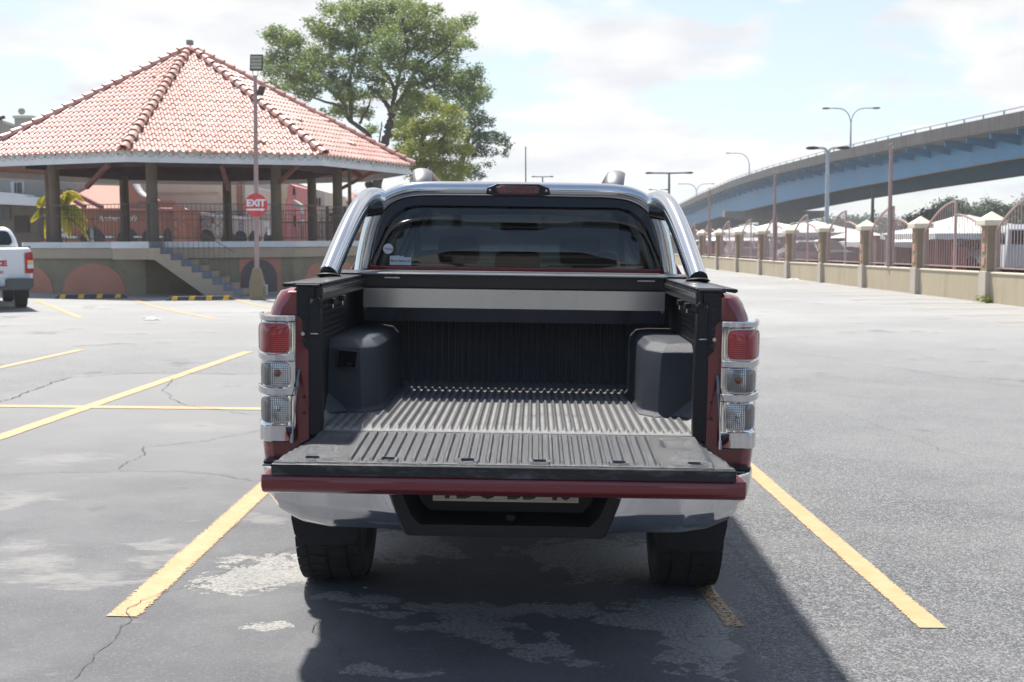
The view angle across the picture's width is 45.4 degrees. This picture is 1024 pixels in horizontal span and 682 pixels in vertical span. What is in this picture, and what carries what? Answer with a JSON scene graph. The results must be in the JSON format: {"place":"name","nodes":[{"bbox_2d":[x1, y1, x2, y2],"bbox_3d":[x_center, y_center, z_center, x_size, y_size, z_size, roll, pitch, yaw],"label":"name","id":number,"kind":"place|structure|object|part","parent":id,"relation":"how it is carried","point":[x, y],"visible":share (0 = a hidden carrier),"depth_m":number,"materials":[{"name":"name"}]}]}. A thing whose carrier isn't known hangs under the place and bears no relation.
{"place":"outdoors","nodes":[
{"label":"outdoors","id":0,"kind":"place"},
{"bbox_2d":[0,245,1023,681],"bbox_3d":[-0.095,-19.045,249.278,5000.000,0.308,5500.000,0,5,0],"label":"ground","id":1,"kind":"structure","parent":0,"point":[96,529],"depth_m":6.28,"materials":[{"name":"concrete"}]},
{"bbox_2d":[0,227,33,306],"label":"white pickup truck","id":2,"kind":"object","parent":1,"relation":"on","point":[16,275],"visible":1,"depth_m":25.33,"materials":[{"name":"paint"}]},
{"bbox_2d":[0,108,118,246],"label":"grey building","id":3,"kind":"structure","parent":1,"relation":"on","point":[19,198],"depth_m":58.74,"materials":[{"name":"concrete"}]},
{"bbox_2d":[0,207,10,219],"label":"shop window","id":4,"kind":"structure","parent":3,"relation":"in","point":[4,211],"depth_m":58.59,"materials":[{"name":"grey glass"}]},
{"bbox_2d":[10,182,24,192],"bbox_3d":[-24.070,-7.477,59.547,0.662,0.560,0.040,0,5,0],"label":"window","id":5,"kind":"structure","parent":3,"relation":"in","point":[12,183],"depth_m":59.52,"materials":[{"name":"white paint"}]},
{"bbox_2d":[14,216,28,231],"bbox_3d":[-23.520,-5.612,58.652,0.671,0.797,0.050,0,5,0],"label":"shop window","id":6,"kind":"structure","parent":3,"relation":"in","point":[21,223],"depth_m":58.63,"materials":[{"name":"grey glass"}]},
{"bbox_2d":[30,190,88,240],"bbox_3d":[-17.253,-3.994,46.803,2.224,3.524,1.143,0,5,0],"label":"palm","id":7,"kind":"object","parent":1,"relation":"on","point":[67,197],"visible":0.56,"depth_m":46.51,"materials":[{"name":"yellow plant"}]},
{"bbox_2d":[54,294,127,298],"bbox_3d":[-10.545,-1.118,30.630,1.778,0.104,0.150,-1,5,-8],"label":"wheel stop","id":8,"kind":"object","parent":1,"relation":"on","point":[81,296],"visible":1,"depth_m":30.58,"materials":[{"name":"rubber"}]},
{"bbox_2d":[40,184,214,241],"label":"restaurant","id":9,"kind":"structure","parent":1,"relation":"on","point":[100,194],"depth_m":55.75,"materials":[{"name":"paint"}]},
{"bbox_2d":[142,317,160,319],"bbox_3d":[-6.633,-0.419,22.531,0.356,0.049,0.210,0,5,0],"label":"plastic bag","id":10,"kind":"object","parent":1,"relation":"on","point":[149,318],"visible":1,"depth_m":22.49,"materials":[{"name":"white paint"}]},
{"bbox_2d":[166,296,234,300],"bbox_3d":[-7.555,-1.040,29.684,1.619,0.104,0.150,-1,5,-9],"label":"wheel stop","id":11,"kind":"object","parent":1,"relation":"on","point":[181,298],"visible":1,"depth_m":29.62,"materials":[{"name":"rubber"}]},
{"bbox_2d":[0,40,415,296],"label":"gazebo","id":12,"kind":"object","parent":1,"relation":"on","point":[190,98],"visible":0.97,"depth_m":33.59,"materials":[{"name":"red tile"}]},
{"bbox_2d":[0,152,409,169],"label":"gutter","id":13,"kind":"object","parent":12,"relation":"attached to","point":[214,157],"visible":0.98,"depth_m":31.82,"materials":[{"name":"metal"}]},
{"bbox_2d":[241,259,276,291],"bbox_3d":[-6.956,-1.800,33.616,0.987,0.900,0.030,-2,5,-22],"label":"arched door","id":14,"kind":"structure","parent":12,"relation":"in","point":[269,272],"depth_m":33.64,"materials":[{"name":"grey metal"}]},
{"bbox_2d":[140,184,296,240],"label":"cream building","id":15,"kind":"structure","parent":1,"relation":"on","point":[212,195],"depth_m":62.55,"materials":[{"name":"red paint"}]},
{"bbox_2d":[249,54,267,299],"bbox_3d":[-6.225,-3.946,29.974,0.480,6.070,0.330,0,5,0],"label":"floodlight pole","id":16,"kind":"object","parent":1,"relation":"on","point":[258,288],"visible":0.94,"depth_m":29.95,"materials":[{"name":"metal"}]},
{"bbox_2d":[244,193,267,216],"bbox_3d":[-6.269,-3.328,29.962,0.570,0.570,0.036,0,5,0],"label":"exit sign","id":17,"kind":"object","parent":16,"relation":"attached to","point":[255,204],"visible":1,"depth_m":29.95,"materials":[{"name":"metal"}]},
{"bbox_2d":[285,184,307,240],"bbox_3d":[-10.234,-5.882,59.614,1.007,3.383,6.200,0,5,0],"label":"pink building","id":18,"kind":"structure","parent":1,"relation":"on","point":[296,195],"depth_m":57.75,"materials":[{"name":"pink paint"}]},
{"bbox_2d":[264,184,345,240],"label":"pale building","id":19,"kind":"structure","parent":1,"relation":"on","point":[324,198],"depth_m":63.69,"materials":[{"name":"beige paint"}]},
{"bbox_2d":[282,206,363,240],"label":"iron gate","id":20,"kind":"structure","parent":1,"relation":"on","point":[318,222],"depth_m":49.78,"materials":[{"name":"metal"}]},
{"bbox_2d":[329,213,364,240],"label":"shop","id":21,"kind":"structure","parent":1,"relation":"on","point":[330,215],"depth_m":65.73,"materials":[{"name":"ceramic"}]},
{"bbox_2d":[346,193,355,209],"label":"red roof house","id":22,"kind":"structure","parent":1,"relation":"on","point":[353,195],"depth_m":74.56,"materials":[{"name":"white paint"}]},
{"bbox_2d":[255,0,496,188],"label":"spreading tree","id":23,"kind":"object","parent":1,"relation":"on","point":[389,27],"visible":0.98,"depth_m":50.44,"materials":[{"name":"green plant"}]},
{"bbox_2d":[384,85,477,182],"bbox_3d":[-3.802,-8.479,56.255,4.430,6.606,5.550,0,5,0],"label":"light green tree","id":24,"kind":"object","parent":1,"relation":"on","point":[435,146],"visible":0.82,"depth_m":55.87,"materials":[{"name":"green plant"}]},
{"bbox_2d":[457,97,514,180],"bbox_3d":[-1.394,-9.016,60.436,3.178,6.863,5.154,0,5,0],"label":"drooping tree","id":25,"kind":"object","parent":1,"relation":"on","point":[477,136],"visible":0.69,"depth_m":59.09,"materials":[{"name":"green plant"}]},
{"bbox_2d":[0,346,1009,681],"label":"pavement cracks","id":26,"kind":"object","parent":1,"relation":"on","point":[390,534],"visible":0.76,"depth_m":5.47,"materials":[{"name":"grey asphalt"}]},
{"bbox_2d":[258,168,759,585],"bbox_3d":[0.024,0.028,6.753,1.869,1.945,5.502,1,5,1],"label":"pickup truck","id":27,"kind":"object","parent":1,"relation":"on","point":[513,359],"visible":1,"depth_m":5.13,"materials":[{"name":"red paint"}]},
{"bbox_2d":[0,281,1023,627],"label":"yellow parking lines","id":28,"kind":"object","parent":1,"relation":"on","point":[206,539],"visible":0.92,"depth_m":6.38,"materials":[{"name":"paint"}]},
{"bbox_2d":[525,146,525,181],"bbox_3d":[0.677,-6.378,59.678,0.092,6.175,0.092,2,5,22],"label":"mast","id":29,"kind":"object","parent":1,"relation":"on","point":[525,163],"visible":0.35,"depth_m":59.47,"materials":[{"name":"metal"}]},
{"bbox_2d":[645,172,692,230],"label":"street lamp","id":30,"kind":"object","parent":1,"relation":"on","point":[668,173],"visible":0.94,"depth_m":94.21,"materials":[{"name":"metal"}]},
{"bbox_2d":[697,240,727,255],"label":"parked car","id":31,"kind":"object","parent":1,"relation":"on","point":[712,248],"visible":0.03,"depth_m":93.74,"materials":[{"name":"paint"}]},
{"bbox_2d":[695,237,779,248],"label":"market tent","id":32,"kind":"object","parent":1,"relation":"on","point":[712,238],"visible":0.09,"depth_m":122.07,"materials":[{"name":"white fabric"}]},
{"bbox_2d":[723,240,757,258],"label":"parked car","id":33,"kind":"object","parent":1,"relation":"on","point":[753,256],"visible":0.39,"depth_m":82.17,"materials":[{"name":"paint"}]},
{"bbox_2d":[698,225,799,245],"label":"market tent","id":34,"kind":"object","parent":1,"relation":"on","point":[741,227],"visible":0.08,"depth_m":111.26,"materials":[{"name":"white fabric"}]},
{"bbox_2d":[723,223,789,241],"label":"market tent","id":35,"kind":"object","parent":1,"relation":"on","point":[771,225],"visible":0.15,"depth_m":96.74,"materials":[{"name":"white fabric"}]},
{"bbox_2d":[777,241,798,254],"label":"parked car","id":36,"kind":"object","parent":1,"relation":"on","point":[780,251],"visible":0.09,"depth_m":70.84,"materials":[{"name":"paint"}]},
{"bbox_2d":[690,210,918,240],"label":"woodland","id":37,"kind":"object","parent":1,"relation":"on","point":[856,220],"visible":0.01,"depth_m":324.78,"materials":[{"name":"green plant"}]},
{"bbox_2d":[767,221,853,236],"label":"market tent","id":38,"kind":"object","parent":1,"relation":"on","point":[816,223],"visible":0.3,"depth_m":85.86,"materials":[{"name":"white fabric"}]},
{"bbox_2d":[670,198,1023,306],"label":"boundary fence","id":39,"kind":"object","parent":1,"relation":"on","point":[988,279],"visible":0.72,"depth_m":36.49,"materials":[{"name":"concrete"}]},
{"bbox_2d":[816,230,879,240],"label":"market tent","id":40,"kind":"object","parent":1,"relation":"on","point":[851,235],"visible":0.06,"depth_m":74.86,"materials":[{"name":"white fabric"}]},
{"bbox_2d":[678,106,1023,239],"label":"road bridge","id":41,"kind":"structure","parent":1,"relation":"on","point":[984,150],"depth_m":137.15,"materials":[{"name":"concrete"}]},
{"bbox_2d":[726,153,749,173],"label":"street lamp","id":42,"kind":"object","parent":41,"relation":"on","point":[742,154],"visible":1,"depth_m":188.26,"materials":[{"name":"metal"}]},
{"bbox_2d":[822,107,879,146],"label":"street lamp","id":43,"kind":"object","parent":41,"relation":"on","point":[850,145],"visible":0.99,"depth_m":115.61,"materials":[{"name":"metal"}]},
{"bbox_2d":[847,247,857,251],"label":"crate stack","id":44,"kind":"object","parent":1,"relation":"on","point":[853,249],"depth_m":71.83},
{"bbox_2d":[873,235,884,265],"bbox_3d":[19.267,-4.729,64.638,0.617,1.686,1.700,0,5,0],"label":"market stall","id":45,"kind":"object","parent":1,"relation":"on","point":[877,257],"visible":0.23,"depth_m":63.88},
{"bbox_2d":[884,235,886,265],"bbox_3d":[18.412,-4.330,59.904,0.396,1.679,0.200,0,5,0],"label":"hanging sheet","id":46,"kind":"object","parent":1,"relation":"on","point":[885,251],"visible":0.19,"depth_m":59.87,"materials":[{"name":"white fabric"}]},
{"bbox_2d":[894,247,911,266],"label":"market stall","id":47,"kind":"object","parent":1,"relation":"on","point":[902,252],"visible":0.35,"depth_m":65.88},
{"bbox_2d":[841,239,979,266],"bbox_3d":[22.261,-5.179,66.810,6.532,2.196,6.532,-1,5,-11],"label":"market tent","id":48,"kind":"object","parent":1,"relation":"on","point":[905,245],"visible":0.11,"depth_m":63.67,"materials":[{"name":"white fabric"}]},
{"bbox_2d":[880,217,981,268],"bbox_3d":[21.681,-4.804,59.816,5.226,2.606,5.226,-1,5,-11],"label":"market tent","id":49,"kind":"object","parent":1,"relation":"on","point":[951,231],"visible":0.33,"depth_m":57.96,"materials":[{"name":"white fabric"}]},
{"bbox_2d":[928,239,953,268],"bbox_3d":[20.364,-4.205,58.160,0.790,1.698,1.700,0,5,0],"label":"market stall","id":50,"kind":"object","parent":1,"relation":"on","point":[941,252],"visible":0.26,"depth_m":57.42},
{"bbox_2d":[895,215,1009,230],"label":"market tent","id":51,"kind":"object","parent":1,"relation":"on","point":[974,217],"visible":0.04,"depth_m":65.32,"materials":[{"name":"white fabric"}]},
{"bbox_2d":[950,246,968,269],"bbox_3d":[20.548,-3.793,56.287,0.576,1.183,0.900,0,5,0],"label":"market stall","id":52,"kind":"object","parent":1,"relation":"on","point":[963,255],"visible":0.47,"depth_m":55.92},
{"bbox_2d":[957,240,980,268],"bbox_3d":[23.969,-4.386,61.858,4.350,1.445,1.740,-1,5,-11],"label":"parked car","id":53,"kind":"object","parent":1,"relation":"on","point":[976,259],"visible":0.09,"depth_m":60.82,"materials":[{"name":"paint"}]},
{"bbox_3d":[22.830,-4.858,61.587,0.530,0.390,1.320,-1,5,-11],"label":"rear window","id":54,"kind":"part","parent":53,"relation":"part of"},
{"bbox_2d":[974,295,992,302],"bbox_3d":[11.357,-1.013,29.037,0.849,0.260,0.436,0,5,0],"label":"weed tuft","id":55,"kind":"object","parent":1,"relation":"on","point":[988,299],"visible":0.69,"depth_m":28.98,"materials":[{"name":"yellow plant"}]},
{"bbox_2d":[1000,224,1023,272],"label":"parked van","id":56,"kind":"object","parent":1,"relation":"on","point":[1012,252],"visible":0.42,"depth_m":49.63,"materials":[{"name":"paint"}]},
{"label":"rear window","id":57,"kind":"part","parent":56,"relation":"part of","materials":[{"name":"grey glass"}]},
{"bbox_2d":[0,0,1023,225],"label":"sky","id":58,"kind":"structure","parent":0,"point":[591,89],"materials":[{"name":"white"}]},
{"bbox_2d":[708,188,710,256],"bbox_3d":[10.303,-6.179,63.885,0.146,3.617,0.150,-4,6,-38],"label":"pole","id":59,"kind":"object","parent":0,"point":[709,197],"depth_m":63.83,"materials":[{"name":"metal"}]},
{"bbox_2d":[772,172,776,260],"bbox_3d":[10.727,-5.092,49.978,0.146,3.617,0.150,-4,6,-38],"label":"pole","id":60,"kind":"object","parent":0,"point":[774,229],"depth_m":49.94,"materials":[{"name":"metal"}]},
{"bbox_2d":[677,244,1022,272],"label":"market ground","id":61,"kind":"structure","parent":0,"point":[858,263],"depth_m":72.04,"materials":[{"name":"grey concrete"}]},
{"bbox_2d":[806,146,849,224],"bbox_3d":[15.877,-6.657,61.668,2.200,6.252,0.300,0,5,0],"label":"street lamp","id":62,"kind":"object","parent":61,"relation":"on","point":[826,217],"visible":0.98,"depth_m":61.45,"materials":[{"name":"metal"}]},
{"bbox_2d":[871,189,873,222],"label":"utility pole","id":63,"kind":"object","parent":61,"relation":"on","point":[872,205],"visible":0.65,"depth_m":119.23,"materials":[{"name":"metal"}]},
{"bbox_2d":[901,211,924,228],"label":"distant tree","id":64,"kind":"object","parent":61,"relation":"on","point":[909,218],"visible":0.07,"depth_m":149.01,"materials":[{"name":"green plant"}]},
{"bbox_2d":[914,201,964,222],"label":"distant tree","id":65,"kind":"object","parent":61,"relation":"on","point":[930,213],"visible":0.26,"depth_m":148.19,"materials":[{"name":"green plant"}]},
{"bbox_2d":[925,195,977,213],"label":"distant tree","id":66,"kind":"object","parent":61,"relation":"on","point":[950,198],"visible":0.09,"depth_m":156.30,"materials":[{"name":"green plant"}]},
{"bbox_2d":[949,205,989,216],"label":"distant tree","id":67,"kind":"object","parent":61,"relation":"on","point":[967,211],"visible":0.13,"depth_m":149.00,"materials":[{"name":"green plant"}]},
{"bbox_2d":[970,196,1016,216],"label":"distant tree","id":68,"kind":"object","parent":61,"relation":"on","point":[995,206],"visible":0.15,"depth_m":153.26,"materials":[{"name":"green plant"}]},
{"bbox_2d":[994,212,1023,223],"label":"distant tree","id":69,"kind":"object","parent":61,"relation":"on","point":[1016,221],"visible":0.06,"depth_m":148.38,"materials":[{"name":"green plant"}]},
{"bbox_2d":[1010,194,1023,219],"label":"distant tree","id":70,"kind":"object","parent":61,"relation":"on","point":[1014,203],"visible":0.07,"depth_m":155.15,"materials":[{"name":"green plant"}]},
{"bbox_2d":[886,143,893,266],"bbox_3d":[11.151,-4.005,36.070,0.146,3.617,0.150,-4,6,-38],"label":"pole","id":71,"kind":"object","parent":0,"point":[889,235],"depth_m":36.04,"materials":[{"name":"metal"}]},
{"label":"grass verge","id":72,"kind":"structure","parent":0,"visible":0},
{"bbox_2d":[777,241,857,264],"bbox_3d":[14.385,-4.009,57.868,1.740,1.445,4.350,-2,5,-20],"label":"parked car","id":73,"kind":"object","parent":72,"relation":"on","point":[798,250],"visible":0.37,"depth_m":56.70,"materials":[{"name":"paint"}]},
{"bbox_3d":[13.687,-4.418,57.370,0.100,0.360,2.100,-2,5,-20],"label":"side window","id":74,"kind":"part","parent":73,"relation":"part of","materials":[{"name":"grey glass"}]},
{"bbox_3d":[14.781,-4.417,56.741,1.320,0.390,0.530,-2,5,-20],"label":"rear window","id":75,"kind":"part","parent":73,"relation":"part of","materials":[{"name":"grey glass"}]}
]}

